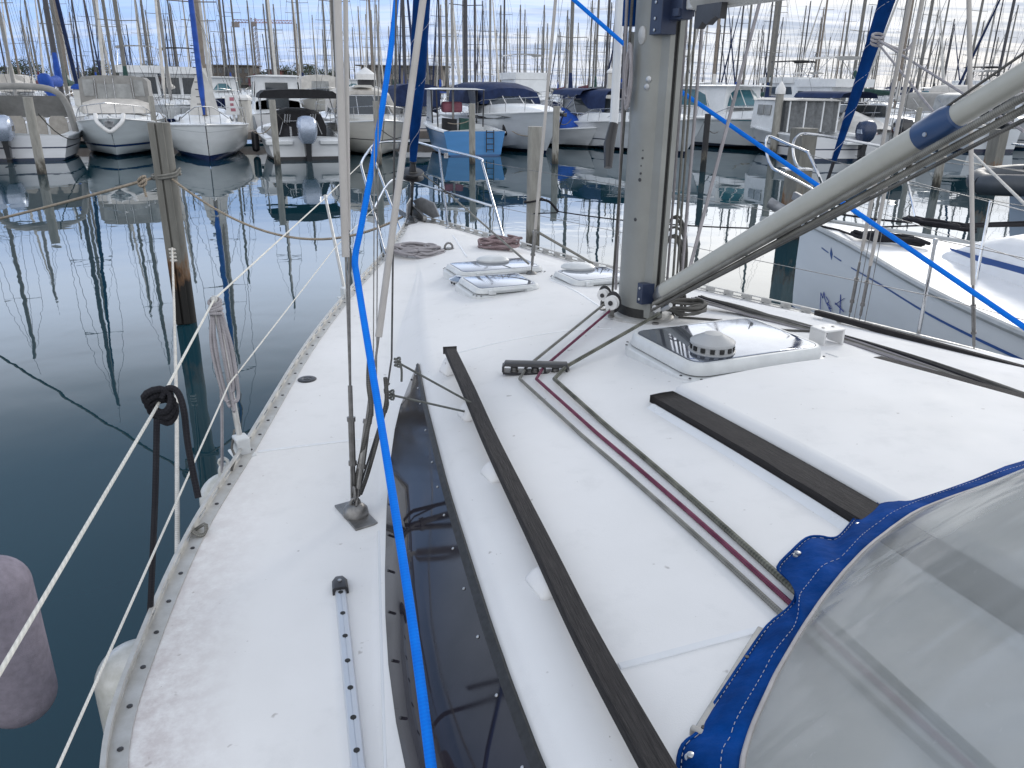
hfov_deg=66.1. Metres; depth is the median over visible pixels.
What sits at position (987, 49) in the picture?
distant yacht
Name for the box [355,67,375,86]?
mooring pile
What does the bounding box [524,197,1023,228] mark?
mooring rope
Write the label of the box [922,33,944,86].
distant yacht
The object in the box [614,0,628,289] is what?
halyard
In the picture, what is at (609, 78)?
service pedestal
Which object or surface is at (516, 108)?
cabin cruiser
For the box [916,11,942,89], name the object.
distant yacht
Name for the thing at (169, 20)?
distant yacht
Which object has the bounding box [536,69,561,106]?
distant motorboat
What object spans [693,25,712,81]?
distant yacht
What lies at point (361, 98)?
cabin cruiser
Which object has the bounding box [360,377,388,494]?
wound line
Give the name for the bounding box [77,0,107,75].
distant yacht
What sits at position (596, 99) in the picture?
cabin cruiser
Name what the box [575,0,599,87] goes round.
distant yacht
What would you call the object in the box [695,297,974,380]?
deck line
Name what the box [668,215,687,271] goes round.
halyard coil
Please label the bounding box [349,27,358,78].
distant yacht
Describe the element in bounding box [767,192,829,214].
anchor
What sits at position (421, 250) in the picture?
rope coil
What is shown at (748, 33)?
distant yacht
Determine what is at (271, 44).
distant yacht
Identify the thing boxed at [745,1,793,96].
distant yacht
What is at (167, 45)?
distant yacht
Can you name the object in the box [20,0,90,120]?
distant yacht
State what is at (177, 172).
pile collar rope
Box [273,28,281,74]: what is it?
distant yacht
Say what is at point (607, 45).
distant yacht
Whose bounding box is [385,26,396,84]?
distant yacht
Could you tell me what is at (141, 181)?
mooring rope
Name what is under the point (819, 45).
distant yacht
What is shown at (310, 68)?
palm tree
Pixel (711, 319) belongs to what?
deck line
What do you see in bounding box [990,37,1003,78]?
distant yacht
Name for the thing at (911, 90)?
distant motorboat
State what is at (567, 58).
distant yacht
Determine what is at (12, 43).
distant yacht
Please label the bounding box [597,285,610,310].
turning block
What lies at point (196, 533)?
metal deck fairlead
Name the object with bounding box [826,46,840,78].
distant yacht
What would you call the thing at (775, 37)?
distant yacht
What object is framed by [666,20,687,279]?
halyard
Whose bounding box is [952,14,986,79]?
distant yacht
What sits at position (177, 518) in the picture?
mooring rope
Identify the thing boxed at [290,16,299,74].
distant yacht
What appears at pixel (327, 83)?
distant motorboat
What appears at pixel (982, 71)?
distant motorboat
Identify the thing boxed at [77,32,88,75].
distant yacht
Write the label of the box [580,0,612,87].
distant yacht
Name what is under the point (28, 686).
fender
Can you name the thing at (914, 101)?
cabin cruiser
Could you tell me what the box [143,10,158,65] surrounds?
distant yacht
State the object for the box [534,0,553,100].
distant yacht
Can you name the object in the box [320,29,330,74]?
distant yacht
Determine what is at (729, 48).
distant yacht
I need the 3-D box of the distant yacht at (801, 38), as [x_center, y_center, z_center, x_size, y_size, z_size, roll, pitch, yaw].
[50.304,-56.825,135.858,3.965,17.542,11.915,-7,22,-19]
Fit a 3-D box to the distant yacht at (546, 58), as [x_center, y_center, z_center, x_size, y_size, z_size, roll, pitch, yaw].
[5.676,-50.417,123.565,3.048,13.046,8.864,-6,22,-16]
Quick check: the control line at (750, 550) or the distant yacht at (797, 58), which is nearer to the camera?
the control line at (750, 550)
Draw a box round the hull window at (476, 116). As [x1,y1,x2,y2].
[467,114,510,118]
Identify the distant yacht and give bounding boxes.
[0,0,39,92]
[0,0,41,95]
[0,17,10,73]
[2,44,17,73]
[19,8,39,79]
[19,17,35,75]
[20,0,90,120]
[24,0,49,93]
[26,25,41,71]
[28,0,73,95]
[34,0,87,101]
[43,8,64,90]
[48,0,80,96]
[49,0,73,92]
[67,0,94,77]
[68,8,85,76]
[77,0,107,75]
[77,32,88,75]
[86,0,115,74]
[88,0,135,76]
[94,0,165,121]
[95,24,109,65]
[99,41,108,71]
[112,13,132,64]
[113,15,131,64]
[126,25,136,64]
[131,0,155,64]
[138,0,156,64]
[140,0,153,64]
[140,15,153,65]
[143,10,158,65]
[146,0,190,121]
[162,1,180,66]
[163,14,170,66]
[166,16,177,66]
[168,2,185,66]
[174,0,237,121]
[179,2,192,66]
[201,0,219,75]
[207,0,251,103]
[207,19,220,75]
[213,32,221,75]
[216,0,244,91]
[216,17,224,75]
[223,0,251,96]
[230,21,246,91]
[241,24,252,92]
[244,0,263,93]
[248,25,262,90]
[251,0,291,104]
[260,4,278,74]
[271,4,286,74]
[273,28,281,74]
[285,0,307,79]
[286,0,316,98]
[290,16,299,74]
[309,16,321,74]
[315,0,359,120]
[316,1,330,74]
[319,7,331,74]
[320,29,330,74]
[321,0,351,83]
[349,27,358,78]
[354,6,364,71]
[360,0,384,89]
[362,12,369,68]
[367,11,382,85]
[370,5,389,87]
[376,32,384,87]
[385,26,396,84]
[387,44,397,83]
[390,0,411,83]
[390,28,402,83]
[392,0,411,83]
[392,25,401,80]
[427,10,438,85]
[429,0,451,99]
[430,0,463,112]
[430,39,438,83]
[434,0,449,95]
[438,0,493,112]
[441,9,462,99]
[448,28,460,86]
[454,0,472,82]
[463,0,487,81]
[468,7,483,81]
[468,33,473,81]
[473,35,479,80]
[476,1,493,81]
[477,0,501,81]
[491,5,508,81]
[494,0,514,75]
[501,20,512,71]
[501,23,512,72]
[510,2,526,71]
[512,29,522,70]
[517,10,533,71]
[521,24,530,71]
[532,23,552,92]
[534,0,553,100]
[537,27,545,69]
[541,23,559,94]
[544,0,601,106]
[550,32,563,95]
[551,24,564,88]
[552,10,573,98]
[559,19,576,87]
[565,0,623,97]
[574,20,583,87]
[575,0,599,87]
[578,40,590,86]
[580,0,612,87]
[584,22,599,87]
[587,32,600,82]
[597,1,621,87]
[598,2,613,84]
[601,33,607,85]
[607,27,632,82]
[683,7,757,84]
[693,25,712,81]
[700,8,734,84]
[709,24,726,84]
[719,16,735,83]
[720,4,763,96]
[721,5,756,84]
[744,0,811,97]
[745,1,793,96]
[745,2,778,97]
[745,28,763,84]
[747,22,766,83]
[748,29,768,84]
[749,0,799,79]
[764,15,789,83]
[781,36,790,76]
[784,1,813,76]
[788,43,799,76]
[791,4,811,76]
[796,0,845,77]
[800,5,827,78]
[803,17,828,75]
[816,37,831,78]
[819,0,912,115]
[821,0,876,101]
[821,8,850,78]
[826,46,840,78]
[835,2,893,103]
[842,31,869,101]
[842,49,852,78]
[864,0,949,114]
[864,46,888,102]
[865,5,878,98]
[865,11,924,103]
[869,0,923,105]
[869,0,945,104]
[874,49,884,86]
[877,53,898,86]
[887,0,947,100]
[887,25,922,92]
[901,39,909,85]
[907,0,963,92]
[911,38,933,82]
[913,33,922,84]
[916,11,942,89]
[922,0,998,86]
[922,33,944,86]
[923,19,959,83]
[933,28,960,78]
[939,18,966,80]
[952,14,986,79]
[958,0,1023,115]
[965,0,1008,79]
[983,4,1023,79]
[986,0,1004,76]
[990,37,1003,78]
[1007,42,1023,70]
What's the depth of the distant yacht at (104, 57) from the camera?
166.35 m
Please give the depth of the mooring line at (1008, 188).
7.29 m
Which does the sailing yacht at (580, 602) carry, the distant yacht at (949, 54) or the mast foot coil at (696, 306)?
the mast foot coil at (696, 306)
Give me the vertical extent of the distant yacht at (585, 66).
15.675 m
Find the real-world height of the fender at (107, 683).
0.600 m
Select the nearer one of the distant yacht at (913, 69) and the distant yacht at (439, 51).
the distant yacht at (439, 51)
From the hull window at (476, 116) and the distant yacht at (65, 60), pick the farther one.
the distant yacht at (65, 60)
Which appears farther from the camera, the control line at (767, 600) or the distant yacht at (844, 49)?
the distant yacht at (844, 49)
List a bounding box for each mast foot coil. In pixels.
[667,298,707,315]
[671,294,686,315]
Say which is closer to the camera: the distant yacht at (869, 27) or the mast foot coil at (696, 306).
the mast foot coil at (696, 306)
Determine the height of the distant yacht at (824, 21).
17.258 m
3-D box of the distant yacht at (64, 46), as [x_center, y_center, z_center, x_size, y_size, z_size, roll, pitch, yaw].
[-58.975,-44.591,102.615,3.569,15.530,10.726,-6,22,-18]
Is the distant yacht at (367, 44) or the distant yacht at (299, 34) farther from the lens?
the distant yacht at (367, 44)
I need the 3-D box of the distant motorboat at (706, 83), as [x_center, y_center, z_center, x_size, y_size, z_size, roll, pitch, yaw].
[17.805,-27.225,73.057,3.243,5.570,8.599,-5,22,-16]
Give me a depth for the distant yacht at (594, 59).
153.35 m
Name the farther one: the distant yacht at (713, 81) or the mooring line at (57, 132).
the distant yacht at (713, 81)
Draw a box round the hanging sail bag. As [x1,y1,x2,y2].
[37,73,55,95]
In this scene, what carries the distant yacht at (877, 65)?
on the water
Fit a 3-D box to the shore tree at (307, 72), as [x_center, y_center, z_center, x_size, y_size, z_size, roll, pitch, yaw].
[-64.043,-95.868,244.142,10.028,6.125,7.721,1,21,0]
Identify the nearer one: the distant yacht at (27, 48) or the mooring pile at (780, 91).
the mooring pile at (780, 91)
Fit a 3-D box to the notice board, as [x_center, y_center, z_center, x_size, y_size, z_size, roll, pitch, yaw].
[-13.533,-13.101,38.197,0.620,1.750,0.186,-6,22,-17]
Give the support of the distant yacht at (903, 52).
on the water
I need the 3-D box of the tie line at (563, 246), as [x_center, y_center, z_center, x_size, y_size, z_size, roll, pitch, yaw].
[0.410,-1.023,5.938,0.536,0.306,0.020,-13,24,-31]
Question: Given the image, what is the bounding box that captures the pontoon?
[81,129,428,140]
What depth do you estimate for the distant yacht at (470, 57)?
145.87 m
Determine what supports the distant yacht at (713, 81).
on the water
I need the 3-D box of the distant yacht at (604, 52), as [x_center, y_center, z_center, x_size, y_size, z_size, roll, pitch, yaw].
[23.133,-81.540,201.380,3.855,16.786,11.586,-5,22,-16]
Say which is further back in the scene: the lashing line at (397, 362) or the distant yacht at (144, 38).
the distant yacht at (144, 38)
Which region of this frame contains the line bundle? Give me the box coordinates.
[207,297,239,412]
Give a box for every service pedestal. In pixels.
[71,84,81,111]
[237,95,253,129]
[606,68,611,98]
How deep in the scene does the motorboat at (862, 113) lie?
33.68 m
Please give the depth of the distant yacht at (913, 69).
124.21 m
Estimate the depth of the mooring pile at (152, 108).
30.30 m
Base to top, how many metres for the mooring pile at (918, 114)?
4.094 m
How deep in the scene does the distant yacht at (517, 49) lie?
163.46 m
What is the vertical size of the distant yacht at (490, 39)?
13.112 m
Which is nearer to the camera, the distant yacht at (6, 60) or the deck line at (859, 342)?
the deck line at (859, 342)
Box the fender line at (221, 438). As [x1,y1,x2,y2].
[209,315,223,472]
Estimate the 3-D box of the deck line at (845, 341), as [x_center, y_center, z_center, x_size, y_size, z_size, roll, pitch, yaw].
[1.597,-0.159,3.603,0.247,0.169,2.416,-7,22,-20]
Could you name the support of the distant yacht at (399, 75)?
on the water
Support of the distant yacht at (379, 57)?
on the water
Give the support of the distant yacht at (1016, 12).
on the water
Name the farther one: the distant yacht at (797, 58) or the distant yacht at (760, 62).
the distant yacht at (797, 58)
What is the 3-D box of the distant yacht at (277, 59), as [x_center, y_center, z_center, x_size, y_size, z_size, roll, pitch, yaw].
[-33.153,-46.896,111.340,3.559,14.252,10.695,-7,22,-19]
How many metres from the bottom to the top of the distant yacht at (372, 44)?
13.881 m
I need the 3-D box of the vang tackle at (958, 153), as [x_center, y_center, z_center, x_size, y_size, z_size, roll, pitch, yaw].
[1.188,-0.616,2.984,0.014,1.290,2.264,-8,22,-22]
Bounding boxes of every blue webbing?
[352,0,436,767]
[571,0,1023,329]
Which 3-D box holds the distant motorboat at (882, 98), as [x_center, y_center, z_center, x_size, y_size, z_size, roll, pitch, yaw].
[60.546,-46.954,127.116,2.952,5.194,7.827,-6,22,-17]
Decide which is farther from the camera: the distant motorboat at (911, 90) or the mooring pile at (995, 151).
the distant motorboat at (911, 90)
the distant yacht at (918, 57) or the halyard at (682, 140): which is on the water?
the distant yacht at (918, 57)
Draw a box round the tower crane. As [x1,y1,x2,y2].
[231,18,292,71]
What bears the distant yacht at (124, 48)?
on the water
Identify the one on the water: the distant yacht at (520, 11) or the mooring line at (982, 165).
the distant yacht at (520, 11)
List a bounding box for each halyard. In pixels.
[611,0,633,290]
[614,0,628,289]
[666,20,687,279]
[672,17,692,275]
[676,11,695,273]
[681,29,703,270]
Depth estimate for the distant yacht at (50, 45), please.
124.36 m
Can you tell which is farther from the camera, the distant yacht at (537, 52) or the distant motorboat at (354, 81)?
the distant yacht at (537, 52)
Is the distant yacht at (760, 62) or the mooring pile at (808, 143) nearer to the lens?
the mooring pile at (808, 143)
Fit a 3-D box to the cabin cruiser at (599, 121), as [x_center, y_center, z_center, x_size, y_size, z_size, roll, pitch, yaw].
[4.515,-12.303,36.833,2.980,2.880,7.637,-10,23,-26]
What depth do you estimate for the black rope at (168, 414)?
2.18 m
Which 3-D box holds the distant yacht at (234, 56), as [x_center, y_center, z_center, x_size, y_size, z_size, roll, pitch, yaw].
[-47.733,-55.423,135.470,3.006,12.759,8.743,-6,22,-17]
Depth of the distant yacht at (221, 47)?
145.70 m
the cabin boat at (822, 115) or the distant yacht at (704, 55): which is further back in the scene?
the distant yacht at (704, 55)
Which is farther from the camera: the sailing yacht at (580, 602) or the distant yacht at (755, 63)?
the distant yacht at (755, 63)
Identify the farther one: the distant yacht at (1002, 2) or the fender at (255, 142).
the distant yacht at (1002, 2)
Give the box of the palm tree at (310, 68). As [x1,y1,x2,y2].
[303,64,314,74]
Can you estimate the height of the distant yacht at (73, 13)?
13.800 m
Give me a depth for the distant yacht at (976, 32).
79.20 m
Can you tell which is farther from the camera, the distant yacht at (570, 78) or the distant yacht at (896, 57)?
the distant yacht at (896, 57)
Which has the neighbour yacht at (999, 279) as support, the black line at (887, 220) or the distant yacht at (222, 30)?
the black line at (887, 220)
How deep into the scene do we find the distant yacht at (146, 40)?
106.01 m
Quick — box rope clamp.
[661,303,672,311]
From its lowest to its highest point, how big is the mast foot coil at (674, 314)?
0.207 m
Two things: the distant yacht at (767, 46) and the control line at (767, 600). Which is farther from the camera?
the distant yacht at (767, 46)
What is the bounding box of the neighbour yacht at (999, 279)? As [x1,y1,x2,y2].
[765,0,1023,359]
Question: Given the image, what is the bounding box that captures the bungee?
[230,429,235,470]
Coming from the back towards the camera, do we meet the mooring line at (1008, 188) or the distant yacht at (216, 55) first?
the distant yacht at (216, 55)
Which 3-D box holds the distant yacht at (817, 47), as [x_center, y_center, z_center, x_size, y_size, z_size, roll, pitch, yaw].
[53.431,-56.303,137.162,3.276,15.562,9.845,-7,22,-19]
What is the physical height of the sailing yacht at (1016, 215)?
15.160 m
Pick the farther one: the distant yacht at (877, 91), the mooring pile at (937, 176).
the distant yacht at (877, 91)
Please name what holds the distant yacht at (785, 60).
on the water
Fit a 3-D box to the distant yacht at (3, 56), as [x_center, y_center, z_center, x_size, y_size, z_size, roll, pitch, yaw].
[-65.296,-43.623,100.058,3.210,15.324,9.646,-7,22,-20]
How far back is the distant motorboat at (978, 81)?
94.94 m
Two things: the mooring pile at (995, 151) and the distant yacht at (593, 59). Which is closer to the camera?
the mooring pile at (995, 151)
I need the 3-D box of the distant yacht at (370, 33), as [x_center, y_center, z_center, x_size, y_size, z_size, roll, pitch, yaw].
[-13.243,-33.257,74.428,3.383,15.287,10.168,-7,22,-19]
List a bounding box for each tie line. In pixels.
[422,173,529,264]
[537,231,593,264]
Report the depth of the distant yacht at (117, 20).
40.15 m
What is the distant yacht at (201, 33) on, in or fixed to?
on the water
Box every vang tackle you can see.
[650,118,1023,311]
[652,93,1023,304]
[658,105,1023,306]
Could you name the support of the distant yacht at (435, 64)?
on the water
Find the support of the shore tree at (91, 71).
on the breakwater
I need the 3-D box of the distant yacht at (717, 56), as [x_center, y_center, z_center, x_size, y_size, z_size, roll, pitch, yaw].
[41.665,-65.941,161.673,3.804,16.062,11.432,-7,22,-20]
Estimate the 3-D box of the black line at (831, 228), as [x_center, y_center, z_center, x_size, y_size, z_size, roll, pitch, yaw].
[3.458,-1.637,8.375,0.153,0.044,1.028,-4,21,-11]
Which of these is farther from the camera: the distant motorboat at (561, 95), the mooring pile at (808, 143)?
the distant motorboat at (561, 95)
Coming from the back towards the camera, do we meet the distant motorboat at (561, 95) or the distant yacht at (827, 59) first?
the distant yacht at (827, 59)
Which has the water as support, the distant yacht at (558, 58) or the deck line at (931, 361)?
the distant yacht at (558, 58)
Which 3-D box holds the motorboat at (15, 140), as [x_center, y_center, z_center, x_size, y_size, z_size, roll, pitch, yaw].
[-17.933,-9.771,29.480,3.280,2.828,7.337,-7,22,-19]
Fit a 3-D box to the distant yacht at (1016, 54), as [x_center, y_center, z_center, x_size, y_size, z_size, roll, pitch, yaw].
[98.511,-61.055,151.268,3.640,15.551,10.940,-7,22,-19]
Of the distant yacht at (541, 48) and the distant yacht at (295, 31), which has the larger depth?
the distant yacht at (541, 48)
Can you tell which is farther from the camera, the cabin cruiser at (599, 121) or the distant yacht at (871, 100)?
the distant yacht at (871, 100)
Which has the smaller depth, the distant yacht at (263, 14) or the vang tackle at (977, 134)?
the vang tackle at (977, 134)
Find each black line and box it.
[804,222,861,238]
[842,214,912,223]
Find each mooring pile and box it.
[22,97,46,174]
[147,122,196,324]
[148,96,156,121]
[268,100,280,164]
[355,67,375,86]
[373,101,381,164]
[469,103,474,163]
[526,126,541,248]
[552,106,559,163]
[700,114,710,171]
[769,81,785,155]
[779,128,817,239]
[906,107,922,167]
[931,144,948,186]
[982,129,1009,167]
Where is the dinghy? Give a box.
[966,164,1023,196]
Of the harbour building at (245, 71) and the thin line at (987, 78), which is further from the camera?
the harbour building at (245, 71)
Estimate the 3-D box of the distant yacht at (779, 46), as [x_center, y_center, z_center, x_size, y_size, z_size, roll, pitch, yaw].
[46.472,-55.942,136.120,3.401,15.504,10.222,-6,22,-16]
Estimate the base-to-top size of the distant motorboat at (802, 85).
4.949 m
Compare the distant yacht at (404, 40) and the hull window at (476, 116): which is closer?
the hull window at (476, 116)
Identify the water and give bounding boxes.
[0,120,1023,767]
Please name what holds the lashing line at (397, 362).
on the sailing yacht at (580, 602)
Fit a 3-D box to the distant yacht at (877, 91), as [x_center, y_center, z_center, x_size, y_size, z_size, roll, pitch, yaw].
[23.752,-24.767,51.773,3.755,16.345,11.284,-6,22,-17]
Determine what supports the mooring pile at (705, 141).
in the water
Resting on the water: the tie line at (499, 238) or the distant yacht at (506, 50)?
the distant yacht at (506, 50)
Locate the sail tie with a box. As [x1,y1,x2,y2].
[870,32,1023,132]
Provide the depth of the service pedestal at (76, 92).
38.78 m
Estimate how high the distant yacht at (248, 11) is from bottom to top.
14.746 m
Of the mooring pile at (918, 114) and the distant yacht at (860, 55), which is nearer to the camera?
the mooring pile at (918, 114)
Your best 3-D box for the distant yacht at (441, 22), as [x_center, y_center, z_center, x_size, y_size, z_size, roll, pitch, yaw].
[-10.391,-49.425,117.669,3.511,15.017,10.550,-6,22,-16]
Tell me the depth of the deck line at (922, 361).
3.55 m
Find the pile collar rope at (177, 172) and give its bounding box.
[151,167,181,179]
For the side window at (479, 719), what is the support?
in the sailing yacht at (580, 602)
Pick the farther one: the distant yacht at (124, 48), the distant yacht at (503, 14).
the distant yacht at (124, 48)
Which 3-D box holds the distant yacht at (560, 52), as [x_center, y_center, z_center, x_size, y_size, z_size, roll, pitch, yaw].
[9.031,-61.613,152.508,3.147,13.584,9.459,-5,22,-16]
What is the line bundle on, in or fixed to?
attached to the sailing yacht at (580, 602)
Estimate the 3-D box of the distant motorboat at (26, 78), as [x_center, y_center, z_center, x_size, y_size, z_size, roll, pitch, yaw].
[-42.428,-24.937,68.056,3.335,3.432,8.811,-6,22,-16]
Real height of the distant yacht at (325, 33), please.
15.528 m
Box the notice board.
[224,95,239,121]
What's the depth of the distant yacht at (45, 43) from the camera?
88.91 m
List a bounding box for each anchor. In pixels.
[406,197,439,221]
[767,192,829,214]
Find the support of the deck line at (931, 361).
on the sailing yacht at (580, 602)
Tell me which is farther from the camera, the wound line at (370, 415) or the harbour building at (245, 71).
the harbour building at (245, 71)
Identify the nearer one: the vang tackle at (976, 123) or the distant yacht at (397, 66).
the vang tackle at (976, 123)
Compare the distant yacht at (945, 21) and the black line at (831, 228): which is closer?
the black line at (831, 228)
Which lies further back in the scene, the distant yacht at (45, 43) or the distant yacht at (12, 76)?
the distant yacht at (45, 43)
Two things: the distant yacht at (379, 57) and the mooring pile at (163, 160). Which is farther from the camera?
the distant yacht at (379, 57)
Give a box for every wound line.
[355,365,373,496]
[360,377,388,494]
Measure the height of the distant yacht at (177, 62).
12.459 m
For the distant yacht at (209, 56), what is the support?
on the water
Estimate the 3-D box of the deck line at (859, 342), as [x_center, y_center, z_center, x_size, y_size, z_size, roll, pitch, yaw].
[1.634,-0.162,3.619,0.254,0.181,2.417,-7,22,-20]
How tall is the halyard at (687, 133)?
2.940 m
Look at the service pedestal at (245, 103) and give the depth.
38.41 m
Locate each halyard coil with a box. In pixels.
[623,42,632,110]
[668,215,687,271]
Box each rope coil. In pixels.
[394,242,445,258]
[477,234,522,250]
[850,229,930,246]
[902,215,976,232]
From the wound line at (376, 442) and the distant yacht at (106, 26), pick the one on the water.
the distant yacht at (106, 26)
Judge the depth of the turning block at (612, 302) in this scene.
4.28 m
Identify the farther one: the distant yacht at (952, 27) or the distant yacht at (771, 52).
the distant yacht at (952, 27)
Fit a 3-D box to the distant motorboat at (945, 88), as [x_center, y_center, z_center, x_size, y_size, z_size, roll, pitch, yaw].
[30.412,-19.630,56.404,3.534,3.403,9.338,-7,22,-19]
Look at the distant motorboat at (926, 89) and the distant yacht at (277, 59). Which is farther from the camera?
the distant yacht at (277, 59)
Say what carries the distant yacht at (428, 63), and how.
on the water
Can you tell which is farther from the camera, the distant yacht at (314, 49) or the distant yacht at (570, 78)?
the distant yacht at (314, 49)
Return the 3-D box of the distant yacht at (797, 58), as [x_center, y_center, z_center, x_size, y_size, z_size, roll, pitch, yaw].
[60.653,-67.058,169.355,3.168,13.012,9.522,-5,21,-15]
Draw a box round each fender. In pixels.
[0,555,57,728]
[94,639,135,732]
[199,457,229,513]
[251,131,259,151]
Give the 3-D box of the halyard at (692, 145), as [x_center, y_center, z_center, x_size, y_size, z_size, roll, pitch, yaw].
[0.946,-1.842,3.890,0.017,2.932,0.052,-8,22,-22]
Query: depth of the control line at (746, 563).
2.28 m
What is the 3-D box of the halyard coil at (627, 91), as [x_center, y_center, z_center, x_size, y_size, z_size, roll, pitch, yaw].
[0.584,-1.541,3.947,0.024,0.322,0.066,-8,22,-22]
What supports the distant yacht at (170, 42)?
on the water
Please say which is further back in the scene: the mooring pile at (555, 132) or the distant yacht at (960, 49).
the distant yacht at (960, 49)
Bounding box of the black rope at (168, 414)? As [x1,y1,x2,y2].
[140,385,201,614]
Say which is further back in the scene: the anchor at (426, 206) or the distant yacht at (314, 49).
the distant yacht at (314, 49)
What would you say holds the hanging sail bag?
hanging from the distant yacht at (57, 79)
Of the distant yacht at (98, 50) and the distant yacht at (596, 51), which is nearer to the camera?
the distant yacht at (596, 51)
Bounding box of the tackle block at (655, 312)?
[652,305,661,324]
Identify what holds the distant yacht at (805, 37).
on the water
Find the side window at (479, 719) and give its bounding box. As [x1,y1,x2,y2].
[385,363,545,767]
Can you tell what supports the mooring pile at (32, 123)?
in the water
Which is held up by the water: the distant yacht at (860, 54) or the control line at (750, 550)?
the distant yacht at (860, 54)
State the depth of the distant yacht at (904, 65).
175.24 m
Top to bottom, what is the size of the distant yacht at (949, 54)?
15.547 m
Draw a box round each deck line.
[678,316,809,331]
[691,297,936,370]
[693,297,959,376]
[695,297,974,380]
[696,296,938,368]
[698,295,993,385]
[700,295,1023,393]
[725,301,1023,392]
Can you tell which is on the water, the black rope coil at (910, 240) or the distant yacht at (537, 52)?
the distant yacht at (537, 52)
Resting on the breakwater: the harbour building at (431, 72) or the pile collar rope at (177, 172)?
the harbour building at (431, 72)
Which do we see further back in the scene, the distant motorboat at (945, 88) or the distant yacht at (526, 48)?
the distant yacht at (526, 48)
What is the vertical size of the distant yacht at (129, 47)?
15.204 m
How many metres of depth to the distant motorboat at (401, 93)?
42.78 m
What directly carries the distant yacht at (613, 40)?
on the water
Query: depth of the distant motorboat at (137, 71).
66.86 m
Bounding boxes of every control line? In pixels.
[518,303,782,613]
[535,310,791,604]
[552,312,793,594]
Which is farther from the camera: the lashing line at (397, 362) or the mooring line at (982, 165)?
the mooring line at (982, 165)
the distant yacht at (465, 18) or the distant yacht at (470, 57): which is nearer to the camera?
the distant yacht at (465, 18)
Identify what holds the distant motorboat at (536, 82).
on the water
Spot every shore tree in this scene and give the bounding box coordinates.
[0,63,27,74]
[8,57,49,77]
[69,65,99,76]
[277,64,295,74]
[289,66,319,74]
[313,68,334,76]
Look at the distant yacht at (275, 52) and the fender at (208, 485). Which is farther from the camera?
the distant yacht at (275, 52)
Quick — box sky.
[0,0,1023,91]
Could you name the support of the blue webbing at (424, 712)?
attached to the sailing yacht at (580, 602)
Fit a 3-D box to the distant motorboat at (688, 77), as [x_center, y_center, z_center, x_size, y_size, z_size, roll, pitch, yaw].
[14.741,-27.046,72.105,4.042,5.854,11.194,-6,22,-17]
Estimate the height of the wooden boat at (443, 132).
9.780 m
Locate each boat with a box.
[424,0,505,155]
[549,107,596,147]
[681,84,770,149]
[750,97,876,160]
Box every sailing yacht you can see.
[0,0,1023,767]
[162,0,248,160]
[1009,143,1023,235]
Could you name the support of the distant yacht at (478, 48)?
on the water
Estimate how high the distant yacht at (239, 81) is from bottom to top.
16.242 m
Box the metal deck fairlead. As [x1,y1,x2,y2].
[187,522,207,537]
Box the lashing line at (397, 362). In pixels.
[384,357,470,412]
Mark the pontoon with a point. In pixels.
(423, 133)
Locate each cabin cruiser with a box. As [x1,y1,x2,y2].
[76,75,158,156]
[324,85,404,154]
[439,82,566,153]
[552,88,629,147]
[576,88,715,154]
[794,91,930,133]
[902,93,1020,151]
[903,92,1023,148]
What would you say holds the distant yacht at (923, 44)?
on the water
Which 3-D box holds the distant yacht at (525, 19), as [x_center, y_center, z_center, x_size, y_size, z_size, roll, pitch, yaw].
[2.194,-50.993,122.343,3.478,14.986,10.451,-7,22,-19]
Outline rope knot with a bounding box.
[168,248,177,261]
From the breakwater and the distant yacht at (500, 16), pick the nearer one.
the distant yacht at (500, 16)
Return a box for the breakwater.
[241,85,556,91]
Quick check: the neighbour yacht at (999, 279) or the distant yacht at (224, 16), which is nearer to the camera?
the neighbour yacht at (999, 279)
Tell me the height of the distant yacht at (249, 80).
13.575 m
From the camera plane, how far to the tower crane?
346.69 m
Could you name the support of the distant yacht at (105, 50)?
on the water
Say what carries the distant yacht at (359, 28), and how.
on the water
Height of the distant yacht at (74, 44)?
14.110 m
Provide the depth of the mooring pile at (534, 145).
12.71 m
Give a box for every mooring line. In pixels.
[38,113,82,139]
[931,153,1023,171]
[974,153,1023,205]
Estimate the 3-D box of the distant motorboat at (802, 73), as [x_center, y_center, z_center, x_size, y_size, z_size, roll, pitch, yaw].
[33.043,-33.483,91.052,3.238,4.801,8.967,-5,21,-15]
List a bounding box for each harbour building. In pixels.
[206,64,261,84]
[355,65,450,86]
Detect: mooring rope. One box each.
[0,175,151,219]
[171,178,402,239]
[171,248,179,556]
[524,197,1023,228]
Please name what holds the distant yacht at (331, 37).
on the water
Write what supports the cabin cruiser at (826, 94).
on the water
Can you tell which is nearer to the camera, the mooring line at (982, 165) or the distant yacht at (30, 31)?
the mooring line at (982, 165)
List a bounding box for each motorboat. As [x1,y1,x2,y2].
[0,74,42,95]
[0,83,81,162]
[115,45,163,103]
[157,47,195,102]
[211,49,241,109]
[246,34,303,129]
[256,89,337,160]
[297,75,335,111]
[349,65,357,85]
[388,84,440,128]
[497,54,551,104]
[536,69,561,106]
[553,94,567,101]
[683,55,692,83]
[693,65,724,84]
[759,60,822,97]
[791,56,874,101]
[792,72,823,76]
[836,104,913,155]
[876,76,895,101]
[885,87,912,92]
[891,85,982,108]
[922,72,941,91]
[952,66,998,83]
[952,70,1002,84]
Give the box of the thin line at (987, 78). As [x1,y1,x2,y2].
[946,52,1023,105]
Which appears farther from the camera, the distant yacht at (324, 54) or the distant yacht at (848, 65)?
the distant yacht at (848, 65)
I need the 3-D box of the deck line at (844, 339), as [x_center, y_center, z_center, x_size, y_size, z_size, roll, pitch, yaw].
[1.605,-0.160,3.605,0.247,0.168,2.417,-7,22,-20]
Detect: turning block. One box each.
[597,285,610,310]
[604,291,620,317]

